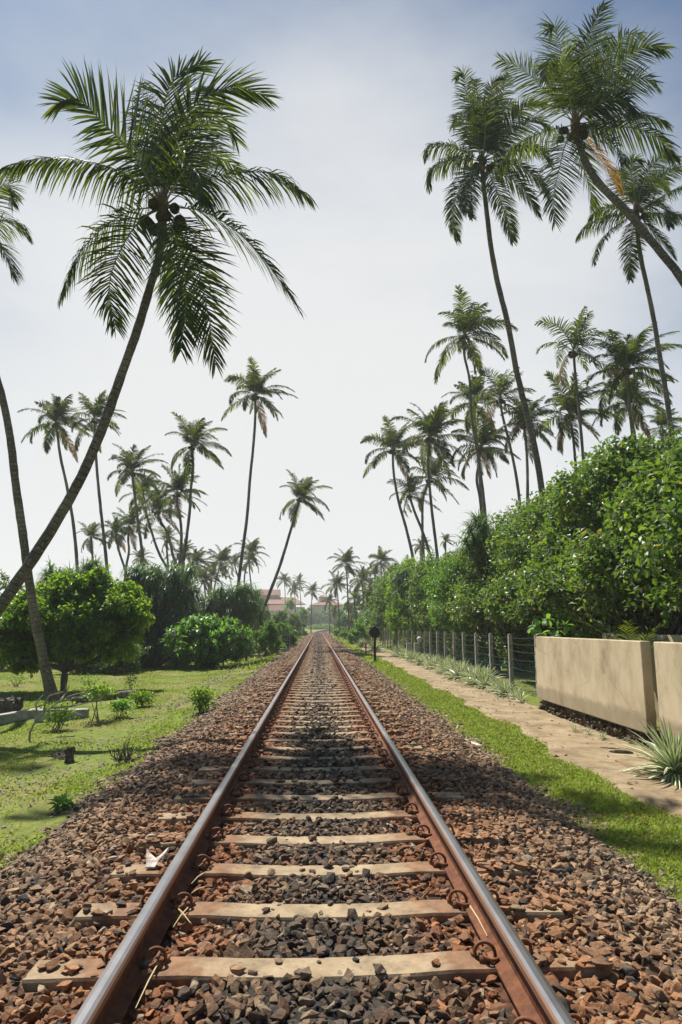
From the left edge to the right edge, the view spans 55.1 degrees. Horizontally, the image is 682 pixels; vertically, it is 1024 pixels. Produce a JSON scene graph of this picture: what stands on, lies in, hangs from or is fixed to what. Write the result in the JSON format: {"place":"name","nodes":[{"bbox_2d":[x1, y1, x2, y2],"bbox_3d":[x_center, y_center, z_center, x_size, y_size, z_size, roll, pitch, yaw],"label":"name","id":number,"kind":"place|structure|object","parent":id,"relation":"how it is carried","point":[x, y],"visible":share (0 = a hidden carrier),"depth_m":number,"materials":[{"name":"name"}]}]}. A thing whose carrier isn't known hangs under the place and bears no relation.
{"place":"outdoors","nodes":[
{"label":"outdoors","id":0,"kind":"place"},
{"bbox_2d":[0,613,681,901],"bbox_3d":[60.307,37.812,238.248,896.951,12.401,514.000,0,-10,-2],"label":"ground","id":1,"kind":"structure","parent":0,"point":[40,808],"depth_m":12.42,"materials":[{"name":"green plant"}]},
{"bbox_2d":[0,695,23,713],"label":"tree stump","id":2,"kind":"object","parent":1,"relation":"on","point":[11,704],"visible":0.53,"depth_m":15.59,"materials":[{"name":"brown plant"}]},
{"bbox_2d":[0,707,42,724],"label":"concrete beam","id":3,"kind":"structure","parent":1,"relation":"on","point":[14,716],"depth_m":15.02,"materials":[{"name":"grey concrete"}]},
{"bbox_2d":[0,165,59,702],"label":"coconut palm","id":4,"kind":"object","parent":1,"relation":"on","point":[49,685],"visible":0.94,"depth_m":19.54,"materials":[{"name":"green plant"}]},
{"bbox_2d":[17,394,92,572],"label":"coconut palm","id":5,"kind":"object","parent":1,"relation":"on","point":[58,410],"visible":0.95,"depth_m":52.85,"materials":[{"name":"green plant"}]},
{"bbox_2d":[31,698,79,730],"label":"sapling","id":6,"kind":"object","parent":1,"relation":"on","point":[56,717],"visible":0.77,"depth_m":13.42,"materials":[{"name":"green plant"}]},
{"bbox_2d":[36,555,79,588],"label":"screw pine","id":7,"kind":"object","parent":1,"relation":"on","point":[50,569],"visible":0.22,"depth_m":38.05,"materials":[{"name":"green plant"}]},
{"bbox_2d":[46,792,74,811],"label":"sapling","id":8,"kind":"object","parent":1,"relation":"on","point":[62,799],"visible":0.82,"depth_m":6.62,"materials":[{"name":"green plant"}]},
{"bbox_2d":[34,708,88,721],"bbox_3d":[-6.444,4.716,15.080,1.150,0.310,0.240,1,-10,-8],"label":"concrete chunk","id":9,"kind":"object","parent":1,"relation":"on","point":[84,711],"visible":0.43,"depth_m":15.01,"materials":[{"name":"grey concrete"}]},
{"bbox_2d":[28,683,101,740],"bbox_3d":[-5.059,3.673,12.003,1.326,1.027,0.288,0,-10,-2],"label":"dead branch","id":10,"kind":"object","parent":1,"relation":"on","point":[47,710],"visible":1,"depth_m":12.01,"materials":[{"name":"brown wood"}]},
{"bbox_2d":[0,562,155,690],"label":"round tree","id":11,"kind":"object","parent":1,"relation":"on","point":[87,611],"visible":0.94,"depth_m":22.01,"materials":[{"name":"green plant"}]},
{"bbox_2d":[76,522,111,560],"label":"coconut palm","id":12,"kind":"object","parent":1,"relation":"on","point":[91,533],"visible":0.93,"depth_m":71.34,"materials":[{"name":"green plant"}]},
{"bbox_2d":[70,681,118,721],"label":"sapling","id":13,"kind":"object","parent":1,"relation":"on","point":[96,691],"visible":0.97,"depth_m":14.45,"materials":[{"name":"green plant"}]},
{"bbox_2d":[70,390,126,573],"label":"coconut palm","id":14,"kind":"object","parent":1,"relation":"on","point":[99,405],"visible":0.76,"depth_m":52.98,"materials":[{"name":"green plant"}]},
{"bbox_2d":[52,641,153,674],"bbox_3d":[-11.633,6.740,31.931,4.111,2.774,4.473,-3,-10,14],"label":"shrub","id":15,"kind":"object","parent":1,"relation":"on","point":[112,667],"visible":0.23,"depth_m":30.83,"materials":[{"name":"green plant"}]},
{"bbox_2d":[97,514,137,579],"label":"coconut palm","id":16,"kind":"object","parent":1,"relation":"on","point":[115,535],"visible":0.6,"depth_m":73.62,"materials":[{"name":"green plant"}]},
{"bbox_2d":[103,697,138,717],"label":"sapling","id":17,"kind":"object","parent":1,"relation":"on","point":[121,706],"visible":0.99,"depth_m":14.76,"materials":[{"name":"green plant"}]},
{"bbox_2d":[108,736,140,761],"bbox_3d":[-3.027,3.308,9.097,0.431,0.390,0.446,0,-10,-2],"label":"twig pile","id":18,"kind":"object","parent":1,"relation":"on","point":[128,757],"visible":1,"depth_m":9.06,"materials":[{"name":"plant"}]},
{"bbox_2d":[111,504,149,580],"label":"coconut palm","id":19,"kind":"object","parent":1,"relation":"on","point":[129,519],"visible":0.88,"depth_m":71.91,"materials":[{"name":"green plant"}]},
{"bbox_2d":[107,443,168,568],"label":"coconut palm","id":20,"kind":"object","parent":1,"relation":"on","point":[131,462],"visible":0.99,"depth_m":60.63,"materials":[{"name":"green plant"}]},
{"bbox_2d":[127,690,158,706],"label":"sapling","id":21,"kind":"object","parent":1,"relation":"on","point":[141,697],"visible":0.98,"depth_m":16.92,"materials":[{"name":"green plant"}]},
{"bbox_2d":[118,473,169,570],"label":"coconut palm","id":22,"kind":"object","parent":1,"relation":"on","point":[131,503],"visible":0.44,"depth_m":68.29,"materials":[{"name":"green plant"}]},
{"bbox_2d":[130,486,187,616],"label":"coconut palm","id":23,"kind":"object","parent":1,"relation":"on","point":[156,502],"visible":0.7,"depth_m":64.37,"materials":[{"name":"green plant"}]},
{"bbox_2d":[0,46,318,616],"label":"coconut palm","id":24,"kind":"object","parent":1,"relation":"on","point":[167,167],"visible":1,"depth_m":15.02,"materials":[{"name":"green plant"}]},
{"bbox_2d":[115,556,208,668],"bbox_3d":[-10.461,5.975,36.693,6.383,7.203,4.772,0,-10,-2],"label":"screw pine","id":25,"kind":"object","parent":1,"relation":"on","point":[168,608],"visible":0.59,"depth_m":35.97,"materials":[{"name":"green plant"}]},
{"bbox_2d":[151,525,190,568],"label":"coconut palm","id":26,"kind":"object","parent":1,"relation":"on","point":[166,541],"visible":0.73,"depth_m":77.59,"materials":[{"name":"green plant"}]},
{"bbox_2d":[145,464,206,591],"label":"coconut palm","id":27,"kind":"object","parent":1,"relation":"on","point":[178,482],"visible":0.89,"depth_m":58.41,"materials":[{"name":"green plant"}]},
{"bbox_2d":[165,412,231,578],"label":"coconut palm","id":28,"kind":"object","parent":1,"relation":"on","point":[192,435],"visible":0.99,"depth_m":44.56,"materials":[{"name":"green plant"}]},
{"bbox_2d":[179,684,218,712],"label":"sapling","id":29,"kind":"object","parent":1,"relation":"on","point":[202,698],"visible":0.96,"depth_m":13.87,"materials":[{"name":"green plant"}]},
{"bbox_2d":[185,547,214,611],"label":"coconut palm","id":30,"kind":"object","parent":1,"relation":"on","point":[199,553],"visible":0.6,"depth_m":94.34,"materials":[{"name":"green plant"}]},
{"bbox_2d":[156,612,255,668],"bbox_3d":[-7.025,6.740,34.127,5.358,3.078,4.622,0,-10,-2],"label":"frangipani shrub","id":31,"kind":"object","parent":1,"relation":"on","point":[212,642],"visible":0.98,"depth_m":33.27,"materials":[{"name":"green plant"}]},
{"bbox_2d":[204,544,243,592],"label":"coconut palm","id":32,"kind":"object","parent":1,"relation":"on","point":[222,556],"visible":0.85,"depth_m":97.07,"materials":[{"name":"green plant"}]},
{"bbox_2d":[195,578,274,655],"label":"screw pine","id":33,"kind":"object","parent":1,"relation":"on","point":[220,602],"visible":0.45,"depth_m":47.48,"materials":[{"name":"green plant"}]},
{"bbox_2d":[232,538,269,584],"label":"coconut palm","id":34,"kind":"object","parent":1,"relation":"on","point":[250,548],"visible":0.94,"depth_m":99.52,"materials":[{"name":"green plant"}]},
{"bbox_2d":[221,356,296,585],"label":"coconut palm","id":35,"kind":"object","parent":1,"relation":"on","point":[255,381],"visible":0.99,"depth_m":56.76,"materials":[{"name":"green plant"}]},
{"bbox_2d":[250,618,282,656],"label":"shrub","id":36,"kind":"object","parent":1,"relation":"on","point":[263,639],"visible":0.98,"depth_m":42.83,"materials":[{"name":"green plant"}]},
{"bbox_2d":[258,589,305,619],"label":"red roofed building","id":37,"kind":"structure","parent":1,"relation":"on","point":[276,601],"depth_m":321.16,"materials":[{"name":"beige"}]},
{"bbox_2d":[254,469,332,643],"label":"coconut palm","id":38,"kind":"object","parent":1,"relation":"on","point":[302,491],"visible":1,"depth_m":58.26,"materials":[{"name":"green plant"}]},
{"bbox_2d":[207,634,392,671],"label":"verge grass","id":39,"kind":"structure","parent":1,"relation":"on","point":[354,648],"depth_m":36.53,"materials":[{"name":"green plant"}]},
{"bbox_2d":[1,672,651,837],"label":"fallen leaves","id":40,"kind":"object","parent":1,"relation":"on","point":[597,815],"depth_m":16.01,"materials":[{"name":"brown plant"}]},
{"bbox_2d":[321,570,351,636],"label":"coconut palm","id":41,"kind":"object","parent":1,"relation":"on","point":[336,580],"visible":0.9,"depth_m":119.32,"materials":[{"name":"green plant"}]},
{"bbox_2d":[0,631,681,1023],"bbox_3d":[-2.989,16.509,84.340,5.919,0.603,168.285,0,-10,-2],"label":"ballast","id":42,"kind":"structure","parent":1,"relation":"on","point":[196,742],"depth_m":4.16,"materials":[{"name":"gravel"}]},
{"bbox_2d":[15,938,613,991],"bbox_3d":[-0.091,2.190,3.066,2.760,0.306,0.234,0,-10,-2],"label":"railway sleeper","id":43,"kind":"object","parent":42,"relation":"on","point":[474,964],"visible":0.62,"depth_m":3.04,"materials":[{"name":"concrete"}]},
{"bbox_2d":[105,852,530,882],"bbox_3d":[-0.133,2.404,4.287,2.760,0.307,0.234,0,-10,-1],"label":"railway sleeper","id":44,"kind":"object","parent":42,"relation":"on","point":[236,872],"visible":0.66,"depth_m":4.25,"materials":[{"name":"concrete"}]},
{"bbox_2d":[69,889,567,926],"bbox_3d":[-0.112,2.297,3.676,2.760,0.306,0.234,0,-10,-1],"label":"railway sleeper","id":45,"kind":"object","parent":42,"relation":"on","point":[195,913],"visible":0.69,"depth_m":3.65,"materials":[{"name":"concrete"}]},
{"bbox_2d":[154,802,482,824],"bbox_3d":[-0.176,2.619,5.508,2.760,0.307,0.234,0,-10,-2],"label":"railway sleeper","id":46,"kind":"object","parent":42,"relation":"on","point":[231,817],"visible":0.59,"depth_m":5.48,"materials":[{"name":"concrete"}]},
{"bbox_2d":[171,785,465,804],"bbox_3d":[-0.197,2.726,6.118,2.760,0.307,0.234,0,-10,-2],"label":"railway sleeper","id":47,"kind":"object","parent":42,"relation":"on","point":[241,796],"visible":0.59,"depth_m":6.09,"materials":[{"name":"concrete"}]},
{"bbox_2d":[185,770,451,787],"bbox_3d":[-0.218,2.833,6.728,2.760,0.307,0.234,0,-10,-3],"label":"railway sleeper","id":48,"kind":"object","parent":42,"relation":"on","point":[249,781],"visible":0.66,"depth_m":6.70,"materials":[{"name":"concrete"}]},
{"bbox_2d":[196,759,440,773],"bbox_3d":[-0.239,2.940,7.338,2.760,0.306,0.234,0,-10,-1],"label":"railway sleeper","id":49,"kind":"object","parent":42,"relation":"on","point":[252,768],"visible":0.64,"depth_m":7.30,"materials":[{"name":"concrete"}]},
{"bbox_2d":[227,726,409,736],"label":"railway sleeper","id":50,"kind":"object","parent":42,"relation":"on","point":[368,731],"visible":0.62,"depth_m":9.75,"materials":[{"name":"concrete"}]},
{"bbox_2d":[214,740,423,752],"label":"railway sleeper","id":51,"kind":"object","parent":42,"relation":"on","point":[360,748],"visible":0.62,"depth_m":8.53,"materials":[{"name":"concrete"}]},
{"bbox_2d":[221,732,416,743],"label":"railway sleeper","id":52,"kind":"object","parent":42,"relation":"on","point":[279,741],"visible":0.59,"depth_m":9.13,"materials":[{"name":"concrete"}]},
{"bbox_2d":[233,720,404,729],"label":"railway sleeper","id":53,"kind":"object","parent":42,"relation":"on","point":[365,726],"visible":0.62,"depth_m":10.36,"materials":[{"name":"concrete"}]},
{"bbox_2d":[134,823,504,851],"bbox_3d":[-0.154,2.512,4.897,2.760,0.306,0.234,0,-10,-3],"label":"railway sleeper","id":54,"kind":"object","parent":42,"relation":"on","point":[417,838],"visible":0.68,"depth_m":4.87,"materials":[{"name":"concrete"}]},
{"bbox_2d":[251,703,387,709],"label":"railway sleeper","id":55,"kind":"object","parent":42,"relation":"on","point":[282,707],"visible":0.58,"depth_m":12.80,"materials":[{"name":"concrete"}]},
{"bbox_2d":[71,628,337,1023],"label":"railway rail","id":56,"kind":"object","parent":55,"relation":"on","point":[110,997],"visible":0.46,"depth_m":3.39,"materials":[{"name":"metal"}]},
{"bbox_2d":[207,749,432,762],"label":"railway sleeper","id":57,"kind":"object","parent":42,"relation":"on","point":[379,756],"visible":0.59,"depth_m":7.91,"materials":[{"name":"concrete"}]},
{"bbox_2d":[0,659,681,890],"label":"scattered pebbles","id":58,"kind":"object","parent":1,"relation":"on","point":[98,744],"visible":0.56,"depth_m":10.81,"materials":[{"name":"stone"}]},
{"bbox_2d":[328,547,365,631],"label":"coconut palm","id":59,"kind":"object","parent":1,"relation":"on","point":[346,558],"visible":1,"depth_m":99.57,"materials":[{"name":"green plant"}]},
{"bbox_2d":[346,622,368,644],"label":"shrub","id":60,"kind":"object","parent":1,"relation":"on","point":[360,631],"visible":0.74,"depth_m":68.50,"materials":[{"name":"green plant"}]},
{"bbox_2d":[366,546,396,640],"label":"coconut palm","id":61,"kind":"object","parent":1,"relation":"on","point":[381,556],"visible":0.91,"depth_m":94.11,"materials":[{"name":"green plant"}]},
{"bbox_2d":[361,561,406,645],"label":"hedge tree","id":62,"kind":"object","parent":1,"relation":"on","point":[377,605],"visible":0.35,"depth_m":63.22,"materials":[{"name":"green plant"}]},
{"bbox_2d":[360,415,423,559],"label":"coconut palm","id":63,"kind":"object","parent":1,"relation":"on","point":[391,439],"visible":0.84,"depth_m":61.83,"materials":[{"name":"green plant"}]},
{"bbox_2d":[382,549,439,642],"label":"hedge tree","id":64,"kind":"object","parent":1,"relation":"on","point":[395,622],"visible":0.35,"depth_m":51.45,"materials":[{"name":"green plant"}]},
{"bbox_2d":[389,563,436,653],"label":"screw pine","id":65,"kind":"object","parent":1,"relation":"on","point":[399,576],"visible":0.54,"depth_m":45.82,"materials":[{"name":"green plant"}]},
{"bbox_2d":[386,473,441,561],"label":"coconut palm","id":66,"kind":"object","parent":1,"relation":"on","point":[408,489],"visible":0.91,"depth_m":59.14,"materials":[{"name":"green plant"}]},
{"bbox_2d":[401,548,457,655],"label":"hedge tree","id":67,"kind":"object","parent":1,"relation":"on","point":[418,607],"visible":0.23,"depth_m":42.33,"materials":[{"name":"green plant"}]},
{"bbox_2d":[390,400,473,565],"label":"coconut palm","id":68,"kind":"object","parent":1,"relation":"on","point":[431,423],"visible":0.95,"depth_m":49.33,"materials":[{"name":"green plant"}]},
{"bbox_2d":[400,450,468,563],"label":"coconut palm","id":69,"kind":"object","parent":1,"relation":"on","point":[435,468],"visible":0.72,"depth_m":63.33,"materials":[{"name":"green plant"}]},
{"bbox_2d":[391,612,498,663],"bbox_3d":[6.811,9.023,50.456,3.492,4.164,35.050,0,-10,-2],"label":"dark shrub","id":70,"kind":"object","parent":1,"relation":"on","point":[469,640],"visible":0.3,"depth_m":37.96,"materials":[{"name":"green plant"}]},
{"bbox_2d":[418,540,477,660],"bbox_3d":[7.053,4.881,36.074,5.388,7.012,7.635,0,-10,-2],"label":"hedge tree","id":71,"kind":"object","parent":1,"relation":"on","point":[438,587],"visible":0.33,"depth_m":35.01,"materials":[{"name":"green plant"}]},
{"bbox_2d":[380,629,537,697],"bbox_3d":[4.607,8.298,40.653,0.196,1.863,46.346,0,-10,-2],"label":"wire fence","id":72,"kind":"object","parent":1,"relation":"on","point":[511,672],"visible":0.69,"depth_m":24.95,"materials":[{"name":"concrete"}]},
{"bbox_2d":[424,284,517,522],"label":"coconut palm","id":73,"kind":"object","parent":1,"relation":"on","point":[468,322],"visible":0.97,"depth_m":44.41,"materials":[{"name":"green plant"}]},
{"bbox_2d":[442,375,507,519],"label":"coconut palm","id":74,"kind":"object","parent":1,"relation":"on","point":[477,384],"visible":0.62,"depth_m":52.53,"materials":[{"name":"green plant"}]},
{"bbox_2d":[451,404,520,652],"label":"coconut palm","id":75,"kind":"object","parent":1,"relation":"on","point":[484,434],"visible":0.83,"depth_m":47.90,"materials":[{"name":"green plant"}]},
{"bbox_2d":[458,554,515,670],"bbox_3d":[6.479,4.239,28.217,3.146,5.721,1.998,0,-10,-2],"label":"screw pine","id":76,"kind":"object","parent":1,"relation":"on","point":[505,641],"visible":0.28,"depth_m":28.50,"materials":[{"name":"green plant"}]},
{"bbox_2d":[445,498,529,670],"bbox_3d":[6.958,3.205,29.438,7.242,8.082,5.057,10,-14,-45],"label":"hedge tree","id":77,"kind":"object","parent":1,"relation":"on","point":[465,607],"visible":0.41,"depth_m":28.52,"materials":[{"name":"green plant"}]},
{"bbox_2d":[420,65,555,633],"bbox_3d":[6.647,-7.137,27.322,6.463,27.644,3.366,3,-10,-16],"label":"coconut palm","id":78,"kind":"object","parent":1,"relation":"on","point":[490,129],"visible":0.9,"depth_m":28.04,"materials":[{"name":"green plant"}]},
{"bbox_2d":[454,507,526,671],"bbox_3d":[6.202,3.434,28.113,2.208,7.277,3.256,-8,-13,38],"label":"screw pine","id":79,"kind":"object","parent":1,"relation":"on","point":[482,527],"visible":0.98,"depth_m":27.96,"materials":[{"name":"green plant"}]},
{"bbox_2d":[469,367,541,506],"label":"coconut palm","id":80,"kind":"object","parent":1,"relation":"on","point":[502,386],"visible":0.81,"depth_m":46.18,"materials":[{"name":"green plant"}]},
{"bbox_2d":[356,653,681,902],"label":"grass strip","id":81,"kind":"object","parent":1,"relation":"on","point":[653,856],"depth_m":7.57,"materials":[{"name":"green plant"}]},
{"bbox_2d":[497,395,562,502],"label":"coconut palm","id":82,"kind":"object","parent":1,"relation":"on","point":[518,411],"visible":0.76,"depth_m":43.81,"materials":[{"name":"green plant"}]},
{"bbox_2d":[477,485,617,637],"bbox_3d":[7.928,2.395,24.011,6.001,7.785,7.578,0,-10,-2],"label":"hedge tree","id":83,"kind":"object","parent":1,"relation":"on","point":[500,596],"visible":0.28,"depth_m":23.11,"materials":[{"name":"green plant"}]},
{"bbox_2d":[527,613,573,636],"bbox_3d":[4.907,3.560,15.330,0.942,2.344,1.066,3,-10,-18],"label":"almond sprig","id":84,"kind":"object","parent":1,"relation":"on","point":[546,622],"visible":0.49,"depth_m":15.53,"materials":[{"name":"green plant"}]},
{"bbox_2d":[480,614,634,667],"bbox_3d":[9.140,4.451,26.380,4.378,4.805,16.314,0,-10,-2],"label":"dark shrub","id":85,"kind":"object","parent":1,"relation":"on","point":[530,641],"visible":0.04,"depth_m":26.56,"materials":[{"name":"green plant"}]},
{"bbox_2d":[524,370,619,478],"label":"coconut palm","id":86,"kind":"object","parent":1,"relation":"on","point":[569,406],"visible":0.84,"depth_m":41.00,"materials":[{"name":"green plant"}]},
{"bbox_2d":[473,604,672,672],"bbox_3d":[8.149,4.559,24.784,3.770,3.910,19.692,0,-10,-2],"label":"dark shrub","id":87,"kind":"object","parent":1,"relation":"on","point":[577,626],"visible":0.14,"depth_m":21.45,"materials":[{"name":"green plant"}]},
{"bbox_2d":[535,306,624,473],"bbox_3d":[14.189,-1.698,36.479,4.938,20.089,5.412,-9,-13,42],"label":"coconut palm","id":88,"kind":"object","parent":1,"relation":"on","point":[574,352],"visible":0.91,"depth_m":37.44,"materials":[{"name":"green plant"}]},
{"bbox_2d":[491,0,681,286],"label":"coconut palm","id":89,"kind":"object","parent":1,"relation":"on","point":[578,89],"visible":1,"depth_m":20.79,"materials":[{"name":"green plant"}]},
{"bbox_2d":[511,426,681,637],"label":"hedge tree","id":90,"kind":"object","parent":1,"relation":"on","point":[609,465],"visible":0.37,"depth_m":18.24,"materials":[{"name":"green plant"}]},
{"bbox_2d":[539,700,662,750],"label":"plinth","id":91,"kind":"structure","parent":1,"relation":"on","point":[617,731],"depth_m":12.01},
{"bbox_2d":[535,636,656,733],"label":"wall panel","id":92,"kind":"structure","parent":91,"relation":"on","point":[610,680],"depth_m":11.74,"materials":[{"name":"paint"}]},
{"bbox_2d":[653,642,681,738],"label":"wall panel","id":93,"kind":"structure","parent":91,"relation":"on","point":[668,661],"depth_m":9.43,"materials":[{"name":"paint"}]},
{"bbox_2d":[552,420,681,634],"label":"hedge tree","id":94,"kind":"object","parent":1,"relation":"on","point":[635,564],"visible":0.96,"depth_m":13.69,"materials":[{"name":"green plant"}]},
{"bbox_2d":[586,369,668,440],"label":"coconut palm","id":95,"kind":"object","parent":1,"relation":"on","point":[621,394],"visible":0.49,"depth_m":39.44,"materials":[{"name":"green plant"}]},
{"bbox_2d":[575,150,681,444],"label":"coconut palm","id":96,"kind":"object","parent":1,"relation":"on","point":[644,188],"visible":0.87,"depth_m":30.24,"materials":[{"name":"green plant"}]},
{"bbox_2d":[575,619,681,650],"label":"palm seedling","id":97,"kind":"object","parent":1,"relation":"on","point":[626,636],"visible":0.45,"depth_m":13.12,"materials":[{"name":"green plant"}]},
{"bbox_2d":[585,323,681,440],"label":"coconut palm","id":98,"kind":"object","parent":1,"relation":"on","point":[625,355],"visible":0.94,"depth_m":35.20,"materials":[{"name":"green plant"}]},
{"bbox_2d":[602,633,681,722],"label":"boundary wall","id":99,"kind":"structure","parent":1,"relation":"on","point":[673,638],"depth_m":13.41,"materials":[{"name":"paint"}]},
{"bbox_2d":[615,714,681,788],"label":"agave","id":100,"kind":"object","parent":1,"relation":"on","point":[667,751],"visible":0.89,"depth_m":8.26,"materials":[{"name":"green plant"}]},
{"bbox_2d":[639,402,681,446],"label":"coconut palm","id":101,"kind":"object","parent":1,"relation":"on","point":[661,421],"visible":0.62,"depth_m":41.06,"materials":[{"name":"green plant"}]},
{"bbox_2d":[0,0,681,612],"label":"sky","id":102,"kind":"structure","parent":0,"point":[365,86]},
{"bbox_2d":[358,645,681,818],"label":"path","id":103,"kind":"structure","parent":0,"point":[580,748],"depth_m":10.84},
{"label":"railway sleeper","id":104,"kind":"object","parent":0,"visible":0},
{"bbox_2d":[322,627,574,1023],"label":"railway rail","id":105,"kind":"object","parent":104,"relation":"on","point":[532,993],"visible":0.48,"depth_m":3.41,"materials":[{"name":"metal"}]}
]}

